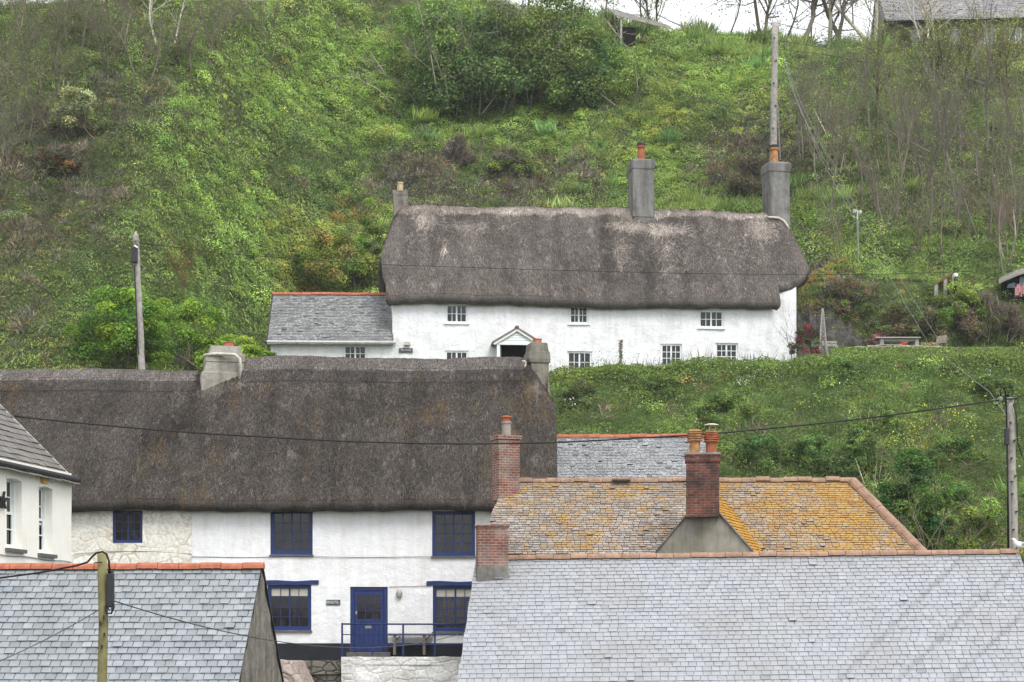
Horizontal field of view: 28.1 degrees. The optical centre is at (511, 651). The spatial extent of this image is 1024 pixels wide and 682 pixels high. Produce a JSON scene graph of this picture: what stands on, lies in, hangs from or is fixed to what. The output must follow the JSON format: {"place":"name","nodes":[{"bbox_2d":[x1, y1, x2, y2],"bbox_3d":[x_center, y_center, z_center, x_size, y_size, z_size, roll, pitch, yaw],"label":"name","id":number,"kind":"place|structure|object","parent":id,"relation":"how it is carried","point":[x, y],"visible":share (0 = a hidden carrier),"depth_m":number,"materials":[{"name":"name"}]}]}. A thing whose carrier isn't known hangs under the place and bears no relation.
{"place":"outdoors","nodes":[
{"label":"outdoors","id":0,"kind":"place"},
{"bbox_2d":[0,562,283,681],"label":"slate house","id":1,"kind":"structure","parent":0,"point":[144,646],"depth_m":40.99,"materials":[{"name":"stone"}]},
{"bbox_2d":[2,0,873,45],"label":"sky","id":2,"kind":"structure","parent":0,"point":[686,6],"materials":[{"name":"white"}]},
{"bbox_2d":[0,0,1023,566],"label":"hillside","id":3,"kind":"structure","parent":0,"point":[886,286],"depth_m":108.13,"materials":[{"name":"green plant"}]},
{"bbox_2d":[0,27,41,114],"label":"scrub tree","id":4,"kind":"object","parent":3,"relation":"on","point":[20,61],"visible":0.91,"depth_m":106.15,"materials":[{"name":"brown plant"}]},
{"bbox_2d":[0,55,44,136],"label":"scrub tree","id":5,"kind":"object","parent":3,"relation":"on","point":[24,94],"visible":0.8,"depth_m":103.79,"materials":[{"name":"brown plant"}]},
{"bbox_2d":[0,76,63,179],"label":"scrub tree","id":6,"kind":"object","parent":3,"relation":"on","point":[9,140],"visible":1,"depth_m":99.74,"materials":[{"name":"brown plant"}]},
{"bbox_2d":[0,3,66,82],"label":"scrub tree","id":7,"kind":"object","parent":3,"relation":"on","point":[19,35],"visible":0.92,"depth_m":109.28,"materials":[{"name":"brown plant"}]},
{"bbox_2d":[0,403,80,562],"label":"house","id":8,"kind":"structure","parent":3,"relation":"on","point":[38,479],"depth_m":48.07,"materials":[{"name":"white paint"}]},
{"bbox_2d":[5,475,26,553],"bbox_3d":[-11.438,-3.122,46.693,0.390,1.734,1.010,0,0,10],"label":"window","id":9,"kind":"structure","parent":8,"relation":"in","point":[11,480],"depth_m":47.01,"materials":[{"name":"white paint"}]},
{"bbox_2d":[38,483,57,558],"bbox_3d":[-11.126,-3.085,48.461,0.390,1.724,0.960,0,0,10],"label":"window","id":10,"kind":"structure","parent":8,"relation":"in","point":[42,487],"depth_m":48.78,"materials":[{"name":"white paint"}]},
{"bbox_2d":[10,0,88,59],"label":"scrub tree","id":11,"kind":"object","parent":3,"relation":"on","point":[59,27],"visible":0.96,"depth_m":110.43,"materials":[{"name":"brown plant"}]},
{"bbox_2d":[26,136,88,180],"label":"rusty bush","id":12,"kind":"object","parent":3,"relation":"on","point":[66,156],"visible":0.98,"depth_m":100.02,"materials":[{"name":"brown plant"}]},
{"bbox_2d":[23,22,103,101],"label":"scrub tree","id":13,"kind":"object","parent":3,"relation":"on","point":[58,61],"visible":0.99,"depth_m":107.70,"materials":[{"name":"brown plant"}]},
{"bbox_2d":[34,85,101,141],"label":"silver bush","id":14,"kind":"object","parent":3,"relation":"on","point":[81,99],"visible":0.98,"depth_m":103.17,"materials":[{"name":"green plant"}]},
{"bbox_2d":[93,553,114,681],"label":"utility pole","id":15,"kind":"object","parent":3,"relation":"on","point":[106,590],"visible":1,"depth_m":30.93,"materials":[{"name":"brown wood"}]},
{"bbox_2d":[76,0,134,71],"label":"scrub tree","id":16,"kind":"object","parent":3,"relation":"on","point":[101,39],"visible":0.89,"depth_m":109.94,"materials":[{"name":"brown plant"}]},
{"bbox_2d":[44,277,186,369],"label":"garden shrub","id":17,"kind":"object","parent":3,"relation":"on","point":[153,327],"visible":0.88,"depth_m":85.38,"materials":[{"name":"green plant"}]},
{"bbox_2d":[81,0,177,84],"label":"scrub tree","id":18,"kind":"object","parent":3,"relation":"on","point":[159,30],"visible":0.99,"depth_m":109.47,"materials":[{"name":"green plant"}]},
{"bbox_2d":[131,231,145,369],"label":"utility pole","id":19,"kind":"object","parent":3,"relation":"on","point":[135,254],"visible":0.91,"depth_m":81.38,"materials":[{"name":"grey wood"}]},
{"bbox_2d":[138,242,972,274],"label":"cable","id":20,"kind":"object","parent":19,"relation":"attached to","point":[562,270],"visible":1,"depth_m":88.77,"materials":[{"name":"black rubber"}]},
{"bbox_2d":[135,297,227,370],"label":"garden shrub","id":21,"kind":"object","parent":3,"relation":"on","point":[202,341],"visible":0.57,"depth_m":87.62,"materials":[{"name":"green plant"}]},
{"bbox_2d":[163,1,212,76],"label":"scrub tree","id":22,"kind":"object","parent":3,"relation":"on","point":[189,41],"visible":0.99,"depth_m":111.81,"materials":[{"name":"green plant"}]},
{"bbox_2d":[180,0,247,73],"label":"scrub tree","id":23,"kind":"object","parent":3,"relation":"on","point":[213,24],"visible":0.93,"depth_m":117.37,"materials":[{"name":"brown plant"}]},
{"bbox_2d":[175,331,276,371],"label":"conifer bush","id":24,"kind":"object","parent":3,"relation":"on","point":[249,348],"visible":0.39,"depth_m":78.46,"materials":[{"name":"green plant"}]},
{"bbox_2d":[231,0,288,49],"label":"scrub tree","id":25,"kind":"object","parent":3,"relation":"on","point":[272,20],"visible":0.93,"depth_m":126.65,"materials":[{"name":"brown plant"}]},
{"bbox_2d":[0,338,557,660],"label":"thatched cottage","id":26,"kind":"structure","parent":3,"relation":"on","point":[332,535],"depth_m":65.31,"materials":[{"name":"stone"}]},
{"bbox_2d":[113,510,142,542],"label":"window","id":27,"kind":"structure","parent":26,"relation":"in","point":[127,524],"depth_m":65.10,"materials":[{"name":"blue paint"}]},
{"bbox_2d":[269,512,313,555],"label":"window","id":28,"kind":"structure","parent":26,"relation":"in","point":[291,532],"depth_m":65.12,"materials":[{"name":"blue glass"}]},
{"bbox_2d":[266,580,318,631],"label":"window","id":29,"kind":"structure","parent":26,"relation":"in","point":[290,601],"depth_m":65.10,"materials":[{"name":"blue paint"}]},
{"bbox_2d":[355,591,383,651],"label":"door","id":30,"kind":"structure","parent":26,"relation":"in","point":[369,605],"depth_m":65.07,"materials":[{"name":"blue paint"}]},
{"bbox_2d":[427,581,471,633],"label":"window","id":31,"kind":"structure","parent":26,"relation":"in","point":[451,599],"depth_m":65.10,"materials":[{"name":"blue paint"}]},
{"bbox_2d":[431,511,475,557],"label":"window","id":32,"kind":"structure","parent":26,"relation":"in","point":[453,532],"depth_m":65.12,"materials":[{"name":"blue glass"}]},
{"bbox_2d":[280,659,313,681],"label":"stone buttress","id":33,"kind":"structure","parent":3,"relation":"on","point":[295,670],"depth_m":60.69,"materials":[{"name":"beige stone"}]},
{"bbox_2d":[304,660,340,681],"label":"garden wall","id":34,"kind":"structure","parent":3,"relation":"on","point":[325,671],"depth_m":63.64,"materials":[{"name":"grey stone"}]},
{"bbox_2d":[266,292,396,357],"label":"slate annex","id":35,"kind":"object","parent":3,"relation":"on","point":[342,324],"visible":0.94,"depth_m":95.50,"materials":[{"name":"stone"}]},
{"bbox_2d":[285,219,378,292],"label":"hillside shrub","id":36,"kind":"object","parent":3,"relation":"on","point":[312,267],"visible":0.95,"depth_m":111.12,"materials":[{"name":"green plant"}]},
{"bbox_2d":[337,175,427,287],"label":"hillside shrub","id":37,"kind":"object","parent":3,"relation":"on","point":[375,229],"visible":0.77,"depth_m":112.33,"materials":[{"name":"green plant"}]},
{"bbox_2d":[341,656,460,681],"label":"terrace wall","id":38,"kind":"structure","parent":3,"relation":"on","point":[401,669],"depth_m":62.71,"materials":[{"name":"white stone"}]},
{"bbox_2d":[341,623,465,656],"bbox_3d":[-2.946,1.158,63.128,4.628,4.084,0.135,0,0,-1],"label":"railing","id":39,"kind":"object","parent":38,"relation":"on","point":[402,634],"visible":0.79,"depth_m":63.10,"materials":[{"name":"blue metal"}]},
{"bbox_2d":[375,0,482,76],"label":"leafy shrub","id":40,"kind":"object","parent":3,"relation":"on","point":[397,48],"visible":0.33,"depth_m":135.57,"materials":[{"name":"green plant"}]},
{"bbox_2d":[429,130,481,168],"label":"heath bush","id":41,"kind":"object","parent":3,"relation":"on","point":[456,146],"visible":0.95,"depth_m":126.04,"materials":[{"name":"brown plant"}]},
{"bbox_2d":[314,0,668,116],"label":"leafy shrub","id":42,"kind":"object","parent":3,"relation":"on","point":[561,62],"visible":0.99,"depth_m":130.30,"materials":[{"name":"green plant"}]},
{"bbox_2d":[0,0,1023,564],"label":"undergrowth","id":43,"kind":"object","parent":3,"relation":"on","point":[388,124],"visible":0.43,"depth_m":112.32,"materials":[{"name":"green plant"}]},
{"bbox_2d":[477,143,546,178],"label":"bramble bush","id":44,"kind":"object","parent":3,"relation":"on","point":[522,165],"visible":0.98,"depth_m":123.72,"materials":[{"name":"green plant"}]},
{"bbox_2d":[555,380,607,411],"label":"bank shrub","id":45,"kind":"object","parent":3,"relation":"on","point":[579,393],"visible":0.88,"depth_m":85.20,"materials":[{"name":"green plant"}]},
{"bbox_2d":[378,142,809,379],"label":"thatched cottage","id":46,"kind":"structure","parent":3,"relation":"on","point":[734,305],"depth_m":96.37,"materials":[{"name":"white paint"}]},
{"bbox_2d":[444,304,468,324],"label":"window","id":47,"kind":"structure","parent":46,"relation":"in","point":[455,313],"depth_m":95.35,"materials":[{"name":"white paint"}]},
{"bbox_2d":[697,310,725,328],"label":"window","id":48,"kind":"structure","parent":46,"relation":"in","point":[708,319],"depth_m":96.38,"materials":[{"name":"white paint"}]},
{"bbox_2d":[551,15,641,72],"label":"leafy shrub","id":49,"kind":"object","parent":3,"relation":"on","point":[614,42],"visible":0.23,"depth_m":135.88,"materials":[{"name":"green plant"}]},
{"bbox_2d":[557,434,705,481],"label":"slate outbuilding","id":50,"kind":"structure","parent":3,"relation":"on","point":[649,458],"depth_m":68.91,"materials":[{"name":"stone"}]},
{"bbox_2d":[606,8,674,47],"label":"field shed","id":51,"kind":"structure","parent":3,"relation":"on","point":[628,38],"depth_m":140.15,"materials":[{"name":"grey metal"}]},
{"bbox_2d":[627,368,694,398],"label":"bank shrub","id":52,"kind":"object","parent":3,"relation":"on","point":[649,385],"visible":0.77,"depth_m":88.52,"materials":[{"name":"green plant"}]},
{"bbox_2d":[549,349,804,394],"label":"hedge","id":53,"kind":"object","parent":3,"relation":"on","point":[649,370],"visible":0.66,"depth_m":90.37,"materials":[{"name":"green plant"}]},
{"bbox_2d":[489,415,926,555],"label":"roof","id":54,"kind":"structure","parent":3,"relation":"on","point":[702,506],"depth_m":60.06,"materials":[{"name":"stone"}]},
{"bbox_2d":[694,393,759,425],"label":"bank shrub","id":55,"kind":"object","parent":3,"relation":"on","point":[705,410],"visible":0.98,"depth_m":80.22,"materials":[{"name":"green plant"}]},
{"bbox_2d":[707,119,801,198],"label":"heath bush","id":56,"kind":"object","parent":3,"relation":"on","point":[744,176],"visible":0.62,"depth_m":121.10,"materials":[{"name":"brown plant"}]},
{"bbox_2d":[733,434,792,474],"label":"bank shrub","id":57,"kind":"object","parent":3,"relation":"on","point":[748,448],"visible":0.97,"depth_m":77.26,"materials":[{"name":"green plant"}]},
{"bbox_2d":[770,22,780,159],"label":"utility pole","id":58,"kind":"object","parent":3,"relation":"on","point":[774,103],"visible":0.45,"depth_m":112.84,"materials":[{"name":"grey wood"}]},
{"bbox_2d":[763,21,833,162],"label":"bare tree","id":59,"kind":"object","parent":3,"relation":"on","point":[799,107],"visible":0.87,"depth_m":122.12,"materials":[{"name":"brown plant"}]},
{"bbox_2d":[776,310,829,358],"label":"red shrub","id":60,"kind":"object","parent":3,"relation":"on","point":[801,330],"visible":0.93,"depth_m":95.11,"materials":[{"name":"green plant"}]},
{"bbox_2d":[778,21,851,121],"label":"bare tree","id":61,"kind":"object","parent":3,"relation":"on","point":[826,76],"visible":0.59,"depth_m":124.88,"materials":[{"name":"brown plant"}]},
{"bbox_2d":[782,426,857,474],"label":"bank shrub","id":62,"kind":"object","parent":3,"relation":"on","point":[804,445],"visible":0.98,"depth_m":77.61,"materials":[{"name":"green plant"}]},
{"bbox_2d":[790,134,864,264],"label":"bare tree","id":63,"kind":"object","parent":3,"relation":"on","point":[836,228],"visible":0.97,"depth_m":106.85,"materials":[{"name":"brown plant"}]},
{"bbox_2d":[791,57,868,223],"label":"bare tree","id":64,"kind":"object","parent":3,"relation":"on","point":[837,126],"visible":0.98,"depth_m":113.80,"materials":[{"name":"brown plant"}]},
{"bbox_2d":[782,68,879,181],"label":"bare tree","id":65,"kind":"object","parent":3,"relation":"on","point":[814,147],"visible":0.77,"depth_m":118.64,"materials":[{"name":"brown plant"}]},
{"bbox_2d":[796,306,866,371],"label":"rock outcrop","id":66,"kind":"object","parent":3,"relation":"on","point":[841,333],"visible":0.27,"depth_m":102.02,"materials":[{"name":"grey stone"}]},
{"bbox_2d":[799,268,884,316],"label":"rock plants","id":67,"kind":"object","parent":66,"relation":"on","point":[847,286],"visible":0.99,"depth_m":102.57,"materials":[{"name":"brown plant"}]},
{"bbox_2d":[811,356,875,382],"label":"bank shrub","id":68,"kind":"object","parent":3,"relation":"on","point":[848,366],"visible":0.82,"depth_m":88.73,"materials":[{"name":"green plant"}]},
{"bbox_2d":[820,23,888,172],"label":"bare tree","id":69,"kind":"object","parent":3,"relation":"on","point":[843,120],"visible":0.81,"depth_m":117.68,"materials":[{"name":"brown plant"}]},
{"bbox_2d":[829,71,887,204],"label":"bare tree","id":70,"kind":"object","parent":3,"relation":"on","point":[855,131],"visible":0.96,"depth_m":113.55,"materials":[{"name":"brown plant"}]},
{"bbox_2d":[828,0,907,133],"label":"bare tree","id":71,"kind":"object","parent":3,"relation":"on","point":[862,66],"visible":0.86,"depth_m":125.18,"materials":[{"name":"brown plant"}]},
{"bbox_2d":[832,411,913,474],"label":"bank shrub","id":72,"kind":"object","parent":3,"relation":"on","point":[857,450],"visible":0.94,"depth_m":77.13,"materials":[{"name":"green plant"}]},
{"bbox_2d":[844,399,913,437],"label":"bank shrub","id":73,"kind":"object","parent":3,"relation":"on","point":[882,409],"visible":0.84,"depth_m":80.64,"materials":[{"name":"green plant"}]},
{"bbox_2d":[841,3,924,128],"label":"bare tree","id":74,"kind":"object","parent":3,"relation":"on","point":[882,38],"visible":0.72,"depth_m":125.92,"materials":[{"name":"brown plant"}]},
{"bbox_2d":[831,66,936,175],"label":"bare tree","id":75,"kind":"object","parent":3,"relation":"on","point":[881,114],"visible":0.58,"depth_m":117.40,"materials":[{"name":"brown plant"}]},
{"bbox_2d":[849,118,920,245],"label":"bare tree","id":76,"kind":"object","parent":3,"relation":"on","point":[872,187],"visible":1,"depth_m":108.14,"materials":[{"name":"brown plant"}]},
{"bbox_2d":[828,281,953,346],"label":"hillside shrub","id":77,"kind":"object","parent":3,"relation":"on","point":[894,307],"visible":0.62,"depth_m":101.32,"materials":[{"name":"green plant"}]},
{"bbox_2d":[785,415,1023,548],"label":"evergreen shrub","id":78,"kind":"object","parent":3,"relation":"on","point":[889,500],"visible":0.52,"depth_m":65.95,"materials":[{"name":"green plant"}]},
{"bbox_2d":[793,340,1023,380],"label":"hedge","id":79,"kind":"object","parent":3,"relation":"on","point":[972,351],"visible":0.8,"depth_m":91.93,"materials":[{"name":"green plant"}]},
{"bbox_2d":[870,26,946,223],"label":"bare tree","id":80,"kind":"object","parent":3,"relation":"on","point":[907,129],"visible":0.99,"depth_m":110.28,"materials":[{"name":"grey plant"}]},
{"bbox_2d":[893,159,962,267],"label":"bare tree","id":81,"kind":"object","parent":3,"relation":"on","point":[920,224],"visible":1,"depth_m":105.53,"materials":[{"name":"brown plant"}]},
{"bbox_2d":[880,3,980,236],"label":"bare tree","id":82,"kind":"object","parent":3,"relation":"on","point":[935,98],"visible":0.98,"depth_m":109.74,"materials":[{"name":"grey plant"}]},
{"bbox_2d":[901,26,985,208],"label":"bare tree","id":83,"kind":"object","parent":3,"relation":"on","point":[945,145],"visible":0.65,"depth_m":114.49,"materials":[{"name":"brown plant"}]},
{"bbox_2d":[905,13,982,162],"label":"bare tree","id":84,"kind":"object","parent":3,"relation":"on","point":[944,89],"visible":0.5,"depth_m":121.25,"materials":[{"name":"brown plant"}]},
{"bbox_2d":[916,77,976,180],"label":"bare tree","id":85,"kind":"object","parent":3,"relation":"on","point":[950,134],"visible":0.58,"depth_m":117.44,"materials":[{"name":"brown plant"}]},
{"bbox_2d":[871,0,1023,51],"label":"hilltop house","id":86,"kind":"structure","parent":3,"relation":"on","point":[907,23],"depth_m":150.07,"materials":[{"name":"white paint"}]},
{"bbox_2d":[908,120,986,241],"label":"bare tree","id":87,"kind":"object","parent":3,"relation":"on","point":[967,211],"visible":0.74,"depth_m":109.92,"materials":[{"name":"brown plant"}]},
{"bbox_2d":[896,442,1001,549],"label":"evergreen shrub","id":88,"kind":"object","parent":3,"relation":"on","point":[944,493],"visible":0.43,"depth_m":67.76,"materials":[{"name":"green plant"}]},
{"bbox_2d":[892,0,1007,110],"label":"budding tree","id":89,"kind":"object","parent":3,"relation":"on","point":[945,43],"visible":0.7,"depth_m":129.71,"materials":[{"name":"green plant"}]},
{"bbox_2d":[877,448,1023,555],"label":"willow bush","id":90,"kind":"object","parent":3,"relation":"on","point":[988,532],"visible":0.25,"depth_m":64.37,"materials":[{"name":"green plant"}]},
{"bbox_2d":[917,428,987,470],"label":"bank shrub","id":91,"kind":"object","parent":3,"relation":"on","point":[950,440],"visible":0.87,"depth_m":77.19,"materials":[{"name":"green plant"}]},
{"bbox_2d":[922,275,990,334],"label":"garden hedge","id":92,"kind":"object","parent":3,"relation":"on","point":[964,295],"visible":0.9,"depth_m":101.89,"materials":[{"name":"green plant"}]},
{"bbox_2d":[912,149,1000,260],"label":"bare tree","id":93,"kind":"object","parent":3,"relation":"on","point":[956,193],"visible":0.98,"depth_m":107.36,"materials":[{"name":"brown plant"}]},
{"bbox_2d":[945,0,1023,153],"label":"bare tree","id":94,"kind":"object","parent":3,"relation":"on","point":[988,51],"visible":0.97,"depth_m":120.85,"materials":[{"name":"grey plant"}]},
{"bbox_2d":[950,281,1023,343],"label":"bramble mound","id":95,"kind":"object","parent":3,"relation":"on","point":[1004,312],"visible":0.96,"depth_m":101.65,"materials":[{"name":"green plant"}]},
{"bbox_2d":[951,0,1023,99],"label":"budding tree","id":96,"kind":"object","parent":3,"relation":"on","point":[998,36],"visible":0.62,"depth_m":133.50,"materials":[{"name":"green plant"}]},
{"bbox_2d":[954,101,1022,234],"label":"bare tree","id":97,"kind":"object","parent":3,"relation":"on","point":[993,159],"visible":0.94,"depth_m":109.75,"materials":[{"name":"brown plant"}]},
{"bbox_2d":[955,154,1023,263],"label":"bare tree","id":98,"kind":"object","parent":3,"relation":"on","point":[1007,213],"visible":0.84,"depth_m":107.39,"materials":[{"name":"grey plant"}]},
{"bbox_2d":[968,376,1016,405],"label":"bank shrub","id":99,"kind":"object","parent":3,"relation":"on","point":[995,382],"visible":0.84,"depth_m":86.84,"materials":[{"name":"green plant"}]},
{"bbox_2d":[966,126,1023,271],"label":"bare tree","id":100,"kind":"object","parent":3,"relation":"on","point":[1000,199],"visible":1,"depth_m":105.74,"materials":[{"name":"brown plant"}]},
{"bbox_2d":[975,37,1023,154],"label":"bare tree","id":101,"kind":"object","parent":3,"relation":"on","point":[1020,111],"visible":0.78,"depth_m":120.43,"materials":[{"name":"brown plant"}]},
{"bbox_2d":[977,42,1023,213],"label":"bare tree","id":102,"kind":"object","parent":3,"relation":"on","point":[1007,116],"visible":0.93,"depth_m":113.11,"materials":[{"name":"brown plant"}]},
{"bbox_2d":[998,386,1022,550],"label":"utility pole","id":103,"kind":"object","parent":3,"relation":"on","point":[1011,481],"visible":0.73,"depth_m":59.89,"materials":[{"name":"grey wood"}]},
{"bbox_2d":[14,400,998,444],"bbox_3d":[0.403,-6.552,57.350,27.975,1.584,0.048,0,0,-10],"label":"cable","id":104,"kind":"object","parent":103,"relation":"attached to","point":[493,443],"visible":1,"depth_m":57.11,"materials":[{"name":"black rubber"}]},
{"bbox_2d":[999,268,1023,299],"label":"garden hut","id":105,"kind":"object","parent":3,"relation":"on","point":[1008,282],"visible":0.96,"depth_m":102.90,"materials":[{"name":"white wood"}]},
{"bbox_2d":[458,524,1023,681],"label":"slate house","id":106,"kind":"structure","parent":0,"point":[886,616],"depth_m":52.99,"materials":[{"name":"stone"}]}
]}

